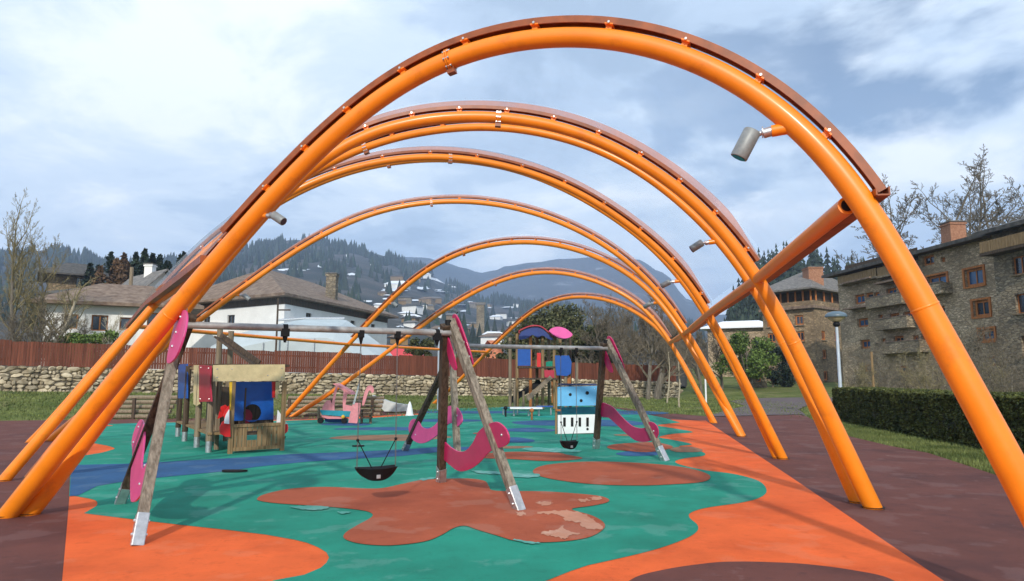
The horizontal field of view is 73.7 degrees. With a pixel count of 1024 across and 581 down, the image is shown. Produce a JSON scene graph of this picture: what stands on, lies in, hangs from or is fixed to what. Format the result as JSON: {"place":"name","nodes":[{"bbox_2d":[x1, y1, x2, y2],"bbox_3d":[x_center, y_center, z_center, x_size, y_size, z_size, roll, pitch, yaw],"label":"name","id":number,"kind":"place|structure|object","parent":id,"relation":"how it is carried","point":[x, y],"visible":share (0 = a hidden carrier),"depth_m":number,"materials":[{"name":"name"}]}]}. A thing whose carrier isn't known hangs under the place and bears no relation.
{"place":"outdoors","nodes":[
{"label":"outdoors","id":0,"kind":"place"},
{"bbox_2d":[0,240,708,387],"bbox_3d":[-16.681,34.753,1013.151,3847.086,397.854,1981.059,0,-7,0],"label":"hillside","id":1,"kind":"structure","parent":0,"point":[370,287],"depth_m":735.98,"materials":[{"name":"plant"}]},
{"bbox_2d":[0,233,707,349],"bbox_3d":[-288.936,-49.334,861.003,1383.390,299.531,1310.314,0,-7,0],"label":"forest","id":2,"kind":"object","parent":1,"relation":"on","point":[259,250],"visible":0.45,"depth_m":1029.65,"materials":[{"name":"plant"}]},
{"bbox_2d":[277,254,517,326],"bbox_3d":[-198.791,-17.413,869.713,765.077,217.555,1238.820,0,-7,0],"label":"snow","id":3,"kind":"structure","parent":1,"relation":"on","point":[394,289],"depth_m":815.18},
{"bbox_2d":[475,302,485,334],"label":"tower block","id":4,"kind":"structure","parent":1,"relation":"on","point":[480,312],"depth_m":270.59,"materials":[{"name":"concrete"}]},
{"bbox_2d":[402,303,424,314],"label":"village house","id":5,"kind":"structure","parent":0,"point":[411,307],"depth_m":420.67,"materials":[{"name":"stone"}]},
{"bbox_2d":[69,406,766,580],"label":"teal paving","id":6,"kind":"structure","parent":0,"point":[636,519],"depth_m":9.68,"materials":[{"name":"rubber"}]},
{"bbox_2d":[175,330,289,453],"bbox_3d":[-7.867,2.534,18.286,1.771,2.980,6.834,5,-9,-35],"label":"playhouse","id":7,"kind":"object","parent":6,"relation":"on","point":[234,409],"visible":0.98,"depth_m":16.04,"materials":[{"name":"beige wood"}]},
{"bbox_2d":[70,447,468,495],"bbox_3d":[-3.816,3.454,13.802,8.596,0.001,4.148,5,-9,-32],"label":"blue band","id":8,"kind":"object","parent":6,"relation":"on","point":[84,478],"visible":0.7,"depth_m":13.16,"materials":[{"name":"rubber"}]},
{"bbox_2d":[114,308,525,545],"bbox_3d":[-2.727,1.617,9.407,4.720,2.692,3.568,4,-8,-27],"label":"timber swing stand","id":9,"kind":"object","parent":6,"relation":"on","point":[138,482],"visible":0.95,"depth_m":9.02,"materials":[{"name":"grey wood"}]},
{"bbox_2d":[125,255,486,352],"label":"long beam","id":10,"kind":"structure","parent":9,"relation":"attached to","point":[170,288],"depth_m":13.77,"materials":[{"name":"orange metal"}]},
{"bbox_2d":[355,330,400,480],"bbox_3d":[-1.842,1.564,9.376,0.590,2.021,0.320,3,-8,-24],"label":"swing","id":11,"kind":"object","parent":9,"relation":"hanging from","point":[376,473],"visible":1,"depth_m":9.26,"materials":[{"name":"black rubber"}]},
{"bbox_2d":[321,423,370,425],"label":"paving patch","id":12,"kind":"object","parent":6,"relation":"on","point":[352,424],"visible":0.88,"depth_m":24.57,"materials":[{"name":"blue rubber"}]},
{"bbox_2d":[317,383,373,422],"bbox_3d":[-6.101,4.149,25.110,2.142,1.456,0.935,0,-7,0],"label":"play car","id":13,"kind":"object","parent":12,"relation":"on","point":[352,413],"visible":1,"depth_m":24.91,"materials":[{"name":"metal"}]},
{"bbox_2d":[336,427,430,429],"bbox_3d":[-4.009,4.571,22.597,3.716,0.001,1.532,0,-7,0],"label":"paving patch","id":14,"kind":"object","parent":6,"relation":"on","point":[382,428],"visible":0.68,"depth_m":22.65,"materials":[{"name":"blue rubber"}]},
{"bbox_2d":[330,435,450,440],"bbox_3d":[-3.419,4.145,19.251,3.399,0.001,2.028,0,-7,0],"label":"paving patch","id":15,"kind":"object","parent":6,"relation":"on","point":[382,437],"visible":0.75,"depth_m":19.26,"materials":[{"name":"red rubber"}]},
{"bbox_2d":[257,478,608,544],"bbox_3d":[-0.807,2.864,9.185,3.980,0.001,5.085,6,-9,-37],"label":"terracotta flower","id":16,"kind":"object","parent":6,"relation":"on","point":[417,511],"visible":0.98,"depth_m":8.83,"materials":[{"name":"rubber"}]},
{"bbox_2d":[541,525,579,538],"bbox_3d":[0.562,2.643,7.474,0.410,0.001,0.588,-5,-9,37],"label":"worn patch","id":17,"kind":"object","parent":16,"relation":"on","point":[561,532],"visible":1,"depth_m":7.40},
{"bbox_2d":[537,509,602,529],"bbox_3d":[0.800,2.733,8.183,0.524,0.001,1.211,4,-8,-31],"label":"worn patch","id":18,"kind":"object","parent":16,"relation":"on","point":[586,521],"visible":1,"depth_m":8.19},
{"bbox_2d":[470,470,539,477],"bbox_3d":[-0.193,3.209,11.934,1.424,0.001,0.612,-3,-8,21],"label":"worn patch","id":19,"kind":"object","parent":6,"relation":"on","point":[516,474],"visible":0.79,"depth_m":11.89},
{"bbox_2d":[501,406,552,419],"bbox_3d":[0.684,5.185,29.201,2.358,0.470,3.958,0,-7,0],"label":"picnic table","id":20,"kind":"object","parent":6,"relation":"on","point":[530,409],"visible":0.92,"depth_m":29.84,"materials":[{"name":"metal"}]},
{"bbox_2d":[507,428,554,431],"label":"paving patch","id":21,"kind":"object","parent":6,"relation":"on","point":[529,430],"visible":0.87,"depth_m":21.80,"materials":[{"name":"blue rubber"}]},
{"bbox_2d":[485,452,581,460],"bbox_3d":[0.388,3.575,14.788,2.389,0.001,1.548,-3,-8,21],"label":"terracotta oval","id":22,"kind":"object","parent":6,"relation":"on","point":[545,456],"visible":0.82,"depth_m":14.62,"materials":[{"name":"rubber"}]},
{"bbox_2d":[402,336,669,460],"bbox_3d":[0.318,2.339,15.085,4.878,2.702,3.769,2,-8,-18],"label":"timber swing stand","id":23,"kind":"object","parent":6,"relation":"on","point":[418,433],"visible":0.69,"depth_m":14.82,"materials":[{"name":"brown wood"}]},
{"bbox_2d":[558,348,577,448],"bbox_3d":[1.231,2.332,14.830,0.441,2.171,0.320,3,-8,-24],"label":"swing","id":24,"kind":"object","parent":23,"relation":"hanging from","point":[571,444],"visible":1,"depth_m":14.79,"materials":[{"name":"black rubber"}]},
{"bbox_2d":[508,325,577,408],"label":"play tower","id":25,"kind":"structure","parent":6,"relation":"on","point":[523,358],"depth_m":35.68,"materials":[{"name":"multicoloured wood"}]},
{"bbox_2d":[521,447,581,451],"bbox_3d":[0.900,3.720,15.958,1.509,0.001,0.979,-7,-10,43],"label":"worn patch","id":26,"kind":"object","parent":6,"relation":"on","point":[556,449],"visible":0.98,"depth_m":16.00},
{"bbox_2d":[555,382,596,433],"bbox_3d":[1.984,3.630,21.084,1.391,1.582,1.126,0,-7,0],"label":"panel","id":27,"kind":"object","parent":6,"relation":"on","point":[586,394],"visible":0.87,"depth_m":20.63,"materials":[{"name":"blue plastic"}]},
{"bbox_2d":[512,420,643,425],"bbox_3d":[2.478,4.945,25.540,4.970,0.001,3.748,0,-7,0],"label":"paving patch","id":28,"kind":"object","parent":6,"relation":"on","point":[552,422],"visible":0.45,"depth_m":25.66,"materials":[{"name":"blue rubber"}]},
{"bbox_2d":[533,461,709,484],"bbox_3d":[1.904,3.252,12.244,3.060,0.001,3.060,0,-7,0],"label":"terracotta oval","id":29,"kind":"object","parent":6,"relation":"on","point":[611,473],"visible":1,"depth_m":12.04,"materials":[{"name":"rubber"}]},
{"bbox_2d":[616,451,657,455],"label":"paving patch","id":30,"kind":"object","parent":6,"relation":"on","point":[629,453],"visible":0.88,"depth_m":15.22,"materials":[{"name":"blue rubber"}]},
{"bbox_2d":[607,442,672,451],"bbox_3d":[3.191,3.824,16.747,1.626,0.001,2.255,-6,-10,41],"label":"paving patch","id":31,"kind":"object","parent":6,"relation":"on","point":[643,447],"visible":0.95,"depth_m":16.73,"materials":[{"name":"rubber"}]},
{"bbox_2d":[0,368,985,462],"bbox_3d":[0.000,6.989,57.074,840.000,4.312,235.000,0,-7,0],"label":"ground","id":32,"kind":"structure","parent":0,"point":[732,389],"depth_m":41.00,"materials":[{"name":"plant"}]},
{"bbox_2d":[0,188,57,361],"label":"birch tree","id":33,"kind":"object","parent":32,"relation":"on","point":[20,258],"visible":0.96,"depth_m":40.55,"materials":[{"name":"grey plant"}]},
{"bbox_2d":[0,293,82,365],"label":"shrub","id":34,"kind":"object","parent":32,"relation":"on","point":[23,326],"visible":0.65,"depth_m":38.01,"materials":[{"name":"brown plant"}]},
{"bbox_2d":[0,221,93,357],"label":"birch tree","id":35,"kind":"object","parent":32,"relation":"on","point":[40,271],"visible":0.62,"depth_m":41.92,"materials":[{"name":"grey plant"}]},
{"bbox_2d":[27,276,98,358],"bbox_3d":[-25.862,2.415,39.245,2.503,6.897,3.080,-6,-9,37],"label":"pollard tree","id":36,"kind":"object","parent":32,"relation":"on","point":[74,299],"visible":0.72,"depth_m":39.55,"materials":[{"name":"brown plant"}]},
{"bbox_2d":[38,316,95,341],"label":"shrub","id":37,"kind":"object","parent":32,"relation":"on","point":[84,327],"visible":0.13,"depth_m":41.50,"materials":[{"name":"grey plant"}]},
{"bbox_2d":[37,263,110,290],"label":"mountain house","id":38,"kind":"structure","parent":32,"relation":"on","point":[75,272],"depth_m":102.46,"materials":[{"name":"brown wood"}]},
{"bbox_2d":[62,332,97,367],"bbox_3d":[-24.455,4.070,38.577,2.668,3.454,2.257,0,-7,0],"label":"bush","id":39,"kind":"object","parent":32,"relation":"on","point":[75,337],"visible":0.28,"depth_m":38.58,"materials":[{"name":"green plant"}]},
{"bbox_2d":[81,263,93,286],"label":"conifer","id":40,"kind":"object","parent":32,"relation":"on","point":[89,270],"visible":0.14,"depth_m":102.56,"materials":[{"name":"green plant"}]},
{"bbox_2d":[89,265,105,285],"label":"conifer","id":41,"kind":"object","parent":32,"relation":"on","point":[101,275],"visible":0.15,"depth_m":95.98,"materials":[{"name":"brown plant"}]},
{"bbox_2d":[81,329,122,367],"bbox_3d":[-23.831,4.120,39.824,2.396,3.725,2.817,5,-9,-35],"label":"bush","id":42,"kind":"object","parent":32,"relation":"on","point":[110,334],"visible":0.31,"depth_m":39.40,"materials":[{"name":"green plant"}]},
{"bbox_2d":[104,258,119,283],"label":"conifer","id":43,"kind":"object","parent":32,"relation":"on","point":[113,267],"visible":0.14,"depth_m":90.66,"materials":[{"name":"brown plant"}]},
{"bbox_2d":[30,283,203,369],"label":"farmhouse","id":44,"kind":"object","parent":32,"relation":"on","point":[112,301],"visible":0.28,"depth_m":48.02,"materials":[{"name":"white"}]},
{"bbox_2d":[91,315,108,330],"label":"window","id":45,"kind":"structure","parent":44,"relation":"in","point":[96,319],"depth_m":47.68,"materials":[{"name":"orange wood"}]},
{"bbox_2d":[111,252,130,283],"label":"conifer","id":46,"kind":"object","parent":32,"relation":"on","point":[122,270],"visible":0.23,"depth_m":85.01,"materials":[{"name":"brown plant"}]},
{"bbox_2d":[134,247,149,275],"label":"conifer","id":47,"kind":"object","parent":32,"relation":"on","point":[144,257],"visible":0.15,"depth_m":87.93,"materials":[{"name":"green plant"}]},
{"bbox_2d":[122,263,170,287],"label":"gabled house","id":48,"kind":"structure","parent":32,"relation":"on","point":[151,276],"depth_m":69.12,"materials":[{"name":"grey wood"}]},
{"bbox_2d":[189,269,398,363],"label":"white building","id":49,"kind":"structure","parent":32,"relation":"on","point":[298,297],"depth_m":60.98,"materials":[{"name":"brown"}]},
{"bbox_2d":[205,317,392,373],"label":"tent","id":50,"kind":"object","parent":32,"relation":"on","point":[245,343],"visible":0.32,"depth_m":49.35,"materials":[{"name":"fabric"}]},
{"bbox_2d":[0,365,682,397],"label":"stone wall","id":51,"kind":"structure","parent":32,"relation":"on","point":[40,378],"depth_m":42.37,"materials":[{"name":"stone"}]},
{"bbox_2d":[0,339,675,380],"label":"board fence","id":52,"kind":"object","parent":51,"relation":"on","point":[414,365],"visible":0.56,"depth_m":42.15,"materials":[{"name":"wood"}]},
{"bbox_2d":[372,395,407,411],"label":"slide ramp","id":53,"kind":"structure","parent":32,"relation":"on","point":[389,406],"depth_m":33.13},
{"bbox_2d":[403,337,429,355],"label":"young tree","id":54,"kind":"object","parent":32,"relation":"on","point":[413,343],"visible":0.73,"depth_m":46.60,"materials":[{"name":"green plant"}]},
{"bbox_2d":[416,337,434,361],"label":"young tree","id":55,"kind":"object","parent":32,"relation":"on","point":[429,342],"visible":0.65,"depth_m":46.38,"materials":[{"name":"green plant"}]},
{"bbox_2d":[500,303,597,362],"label":"evergreen oak","id":56,"kind":"object","parent":32,"relation":"on","point":[556,315],"visible":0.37,"depth_m":68.95,"materials":[{"name":"green plant"}]},
{"bbox_2d":[556,325,622,380],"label":"evergreen oak","id":57,"kind":"object","parent":32,"relation":"on","point":[576,340],"visible":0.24,"depth_m":64.96,"materials":[{"name":"green plant"}]},
{"bbox_2d":[574,299,628,362],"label":"bare tree","id":58,"kind":"object","parent":32,"relation":"on","point":[597,331],"visible":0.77,"depth_m":60.55,"materials":[{"name":"brown plant"}]},
{"bbox_2d":[597,294,657,363],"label":"bare tree","id":59,"kind":"object","parent":32,"relation":"on","point":[627,320],"visible":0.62,"depth_m":65.62,"materials":[{"name":"brown plant"}]},
{"bbox_2d":[622,328,650,364],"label":"bare tree","id":60,"kind":"object","parent":32,"relation":"on","point":[630,338],"visible":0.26,"depth_m":81.70,"materials":[{"name":"brown plant"}]},
{"bbox_2d":[616,295,677,399],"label":"bare tree","id":61,"kind":"object","parent":32,"relation":"on","point":[652,344],"visible":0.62,"depth_m":50.01,"materials":[{"name":"brown plant"}]},
{"bbox_2d":[641,316,695,399],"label":"bare tree","id":62,"kind":"object","parent":32,"relation":"on","point":[663,376],"visible":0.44,"depth_m":50.40,"materials":[{"name":"brown plant"}]},
{"bbox_2d":[675,330,712,394],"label":"bare tree","id":63,"kind":"object","parent":32,"relation":"on","point":[703,346],"visible":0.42,"depth_m":65.57,"materials":[{"name":"brown plant"}]},
{"bbox_2d":[704,331,736,388],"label":"bare tree","id":64,"kind":"object","parent":32,"relation":"on","point":[716,352],"visible":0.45,"depth_m":71.21,"materials":[{"name":"brown plant"}]},
{"bbox_2d":[700,320,764,376],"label":"stone house","id":65,"kind":"structure","parent":32,"relation":"on","point":[753,328],"depth_m":108.44,"materials":[{"name":"grey stone"}]},
{"bbox_2d":[711,330,781,381],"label":"green tree","id":66,"kind":"object","parent":32,"relation":"on","point":[753,367],"visible":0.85,"depth_m":69.17,"materials":[{"name":"green plant"}]},
{"bbox_2d":[750,371,766,387],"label":"shed","id":67,"kind":"structure","parent":32,"relation":"on","point":[758,383],"depth_m":73.34,"materials":[{"name":"grey stone"}]},
{"bbox_2d":[763,345,795,386],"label":"green tree","id":68,"kind":"object","parent":32,"relation":"on","point":[784,377],"visible":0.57,"depth_m":74.62,"materials":[{"name":"green plant"}]},
{"bbox_2d":[759,266,843,382],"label":"stone apartments","id":69,"kind":"structure","parent":32,"relation":"on","point":[808,297],"depth_m":88.26,"materials":[{"name":"brown stone"}]},
{"bbox_2d":[825,311,846,387],"bbox_3d":[14.519,3.230,30.335,0.920,4.635,0.920,0,-7,0],"label":"street lamp","id":70,"kind":"object","parent":32,"relation":"on","point":[836,317],"visible":0.93,"depth_m":30.32,"materials":[{"name":"grey metal"}]},
{"bbox_2d":[831,362,877,397],"bbox_3d":[16.927,4.766,33.300,1.911,2.626,2.814,7,-10,-44],"label":"bare shrub","id":71,"kind":"object","parent":32,"relation":"on","point":[860,382],"visible":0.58,"depth_m":33.26,"materials":[{"name":"brown plant"}]},
{"bbox_2d":[844,354,900,386],"bbox_3d":[20.429,5.145,38.934,3.037,3.292,2.628,4,-8,-32],"label":"bare shrub","id":72,"kind":"object","parent":32,"relation":"on","point":[850,372],"visible":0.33,"depth_m":38.95,"materials":[{"name":"brown plant"}]},
{"bbox_2d":[834,174,926,264],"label":"bare tree","id":73,"kind":"object","parent":32,"relation":"on","point":[912,213],"visible":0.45,"depth_m":92.70,"materials":[{"name":"brown plant"}]},
{"bbox_2d":[849,339,926,388],"bbox_3d":[18.683,4.337,34.510,3.308,3.790,2.944,3,-8,-22],"label":"bare shrub","id":74,"kind":"object","parent":32,"relation":"on","point":[882,371],"visible":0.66,"depth_m":34.55,"materials":[{"name":"brown plant"}]},
{"bbox_2d":[807,415,995,474],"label":"grass","id":75,"kind":"structure","parent":32,"relation":"on","point":[969,455],"depth_m":17.17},
{"bbox_2d":[884,359,927,388],"bbox_3d":[22.720,5.381,39.276,3.053,2.916,2.310,7,-10,-44],"label":"bare shrub","id":76,"kind":"object","parent":32,"relation":"on","point":[907,370],"visible":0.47,"depth_m":39.47,"materials":[{"name":"brown plant"}]},
{"bbox_2d":[821,220,1023,391],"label":"stone apartments","id":77,"kind":"structure","parent":32,"relation":"on","point":[957,270],"depth_m":60.12,"materials":[{"name":"grey stone"}]},
{"bbox_2d":[967,267,982,286],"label":"window","id":78,"kind":"structure","parent":77,"relation":"in","point":[974,276],"depth_m":54.28,"materials":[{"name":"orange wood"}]},
{"bbox_2d":[975,300,988,316],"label":"window","id":79,"kind":"structure","parent":77,"relation":"in","point":[982,307],"depth_m":53.53,"materials":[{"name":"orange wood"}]},
{"bbox_2d":[894,345,950,389],"bbox_3d":[21.747,4.712,36.146,2.667,3.777,2.951,6,-9,-38],"label":"bare shrub","id":80,"kind":"object","parent":32,"relation":"on","point":[924,376],"visible":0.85,"depth_m":35.98,"materials":[{"name":"brown plant"}]},
{"bbox_2d":[832,386,1023,453],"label":"hedge","id":81,"kind":"object","parent":32,"relation":"on","point":[936,413],"visible":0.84,"depth_m":19.70,"materials":[{"name":"green plant"}]},
{"bbox_2d":[904,144,1023,248],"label":"bare tree","id":82,"kind":"object","parent":32,"relation":"on","point":[975,217],"visible":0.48,"depth_m":89.26,"materials":[{"name":"grey plant"}]},
{"bbox_2d":[936,311,1018,391],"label":"bare shrub","id":83,"kind":"object","parent":32,"relation":"on","point":[980,338],"visible":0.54,"depth_m":46.77,"materials":[{"name":"brown plant"}]},
{"bbox_2d":[979,358,1014,391],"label":"bare shrub","id":84,"kind":"object","parent":32,"relation":"on","point":[1002,375],"visible":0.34,"depth_m":37.75,"materials":[{"name":"brown plant"}]},
{"bbox_2d":[972,218,1023,391],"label":"stone house","id":85,"kind":"structure","parent":32,"relation":"on","point":[1005,248],"depth_m":49.39,"materials":[{"name":"grey stone"}]},
{"bbox_2d":[1009,256,1023,276],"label":"window","id":86,"kind":"structure","parent":85,"relation":"in","point":[1018,261],"depth_m":49.08,"materials":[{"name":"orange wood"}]},
{"bbox_2d":[975,342,1023,391],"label":"bare shrub","id":87,"kind":"object","parent":32,"relation":"on","point":[1005,381],"visible":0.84,"depth_m":33.94,"materials":[{"name":"brown plant"}]},
{"bbox_2d":[62,414,942,580],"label":"orange paving","id":88,"kind":"structure","parent":0,"point":[785,518],"depth_m":6.94,"materials":[{"name":"rubber"}]},
{"bbox_2d":[629,561,893,580],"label":"maroon blob","id":89,"kind":"object","parent":88,"relation":"on","point":[746,571],"visible":1,"depth_m":5.92,"materials":[{"name":"rubber"}]},
{"bbox_2d":[0,405,1023,580],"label":"maroon paving","id":90,"kind":"structure","parent":0,"point":[943,519],"depth_m":9.12,"materials":[{"name":"rubber"}]},
{"bbox_2d":[112,395,176,418],"bbox_3d":[-15.568,4.877,28.610,2.768,0.933,1.088,0,-7,0],"label":"log bench","id":91,"kind":"object","parent":90,"relation":"on","point":[133,411],"visible":0.5,"depth_m":28.55,"materials":[{"name":"brown wood"}]},
{"bbox_2d":[286,396,384,415],"bbox_3d":[-7.950,5.149,30.446,4.326,0.856,1.081,0,-7,0],"label":"log bench","id":92,"kind":"object","parent":90,"relation":"on","point":[376,402],"visible":0.58,"depth_m":30.43,"materials":[{"name":"brown wood"}]},
{"bbox_2d":[0,146,788,481],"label":"steel arch","id":93,"kind":"structure","parent":90,"relation":"on","point":[118,346],"depth_m":13.54,"materials":[{"name":"orange paint"}]},
{"bbox_2d":[46,195,746,440],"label":"steel arch","id":94,"kind":"structure","parent":90,"relation":"on","point":[645,276],"depth_m":19.96,"materials":[{"name":"orange paint"}]},
{"bbox_2d":[25,153,777,458],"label":"steel arch","id":95,"kind":"structure","parent":90,"relation":"on","point":[687,290],"depth_m":15.74,"materials":[{"name":"orange paint"}]},
{"bbox_2d":[22,123,860,503],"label":"steel arch","id":96,"kind":"structure","parent":90,"relation":"on","point":[684,207],"depth_m":10.36,"materials":[{"name":"orange paint"}]},
{"bbox_2d":[689,239,715,251],"bbox_3d":[2.836,-0.663,10.118,0.413,0.194,0.111,-1,-7,10],"label":"spotlight","id":97,"kind":"object","parent":96,"relation":"attached to","point":[697,245],"visible":1,"depth_m":10.09,"materials":[{"name":"grey metal"}]},
{"bbox_2d":[20,100,884,515],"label":"steel arch","id":98,"kind":"structure","parent":90,"relation":"on","point":[704,208],"depth_m":9.23,"materials":[{"name":"orange paint"}]},
{"bbox_2d":[289,267,716,422],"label":"steel arch","id":99,"kind":"structure","parent":90,"relation":"on","point":[456,301],"depth_m":27.65,"materials":[{"name":"orange paint"}]},
{"bbox_2d":[0,15,1023,526],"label":"steel arch","id":100,"kind":"structure","parent":90,"relation":"on","point":[966,383],"depth_m":6.22,"materials":[{"name":"orange paint"}]},
{"bbox_2d":[262,211,286,224],"bbox_3d":[-2.645,-0.787,7.502,0.384,0.168,0.096,-3,-8,20],"label":"spotlight","id":101,"kind":"object","parent":100,"relation":"attached to","point":[277,217],"visible":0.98,"depth_m":7.44,"materials":[{"name":"grey metal"}]},
{"bbox_2d":[731,124,786,161],"bbox_3d":[2.114,-1.253,5.775,0.507,0.293,0.147,-3,-8,20],"label":"spotlight","id":102,"kind":"object","parent":100,"relation":"attached to","point":[745,143],"visible":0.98,"depth_m":5.75,"materials":[{"name":"grey metal"}]},
{"bbox_2d":[668,186,890,343],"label":"long beam","id":103,"kind":"structure","parent":100,"relation":"attached to","point":[834,220],"depth_m":7.31,"materials":[{"name":"orange metal"}]},
{"bbox_2d":[286,236,744,436],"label":"steel arch","id":104,"kind":"structure","parent":90,"relation":"on","point":[392,297],"depth_m":23.91,"materials":[{"name":"orange paint"}]},
{"bbox_2d":[433,292,712,422],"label":"steel arch","id":105,"kind":"structure","parent":90,"relation":"on","point":[579,295],"depth_m":31.57,"materials":[{"name":"orange paint"}]},
{"bbox_2d":[0,0,1023,314],"label":"sky","id":106,"kind":"structure","parent":0,"point":[131,126],"materials":[{"name":"white"}]},
{"bbox_2d":[405,257,726,325],"bbox_3d":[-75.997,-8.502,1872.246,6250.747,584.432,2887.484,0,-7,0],"label":"mountains","id":107,"kind":"structure","parent":0,"point":[544,287],"depth_m":2696.30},
{"bbox_2d":[713,397,832,415],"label":"path","id":108,"kind":"structure","parent":0,"point":[788,401],"depth_m":39.83,"materials":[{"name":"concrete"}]},
{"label":"hill","id":109,"kind":"structure","parent":0,"visible":0},
{"bbox_2d":[724,241,873,320],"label":"forest","id":110,"kind":"object","parent":109,"relation":"on","point":[744,309],"visible":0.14,"depth_m":228.32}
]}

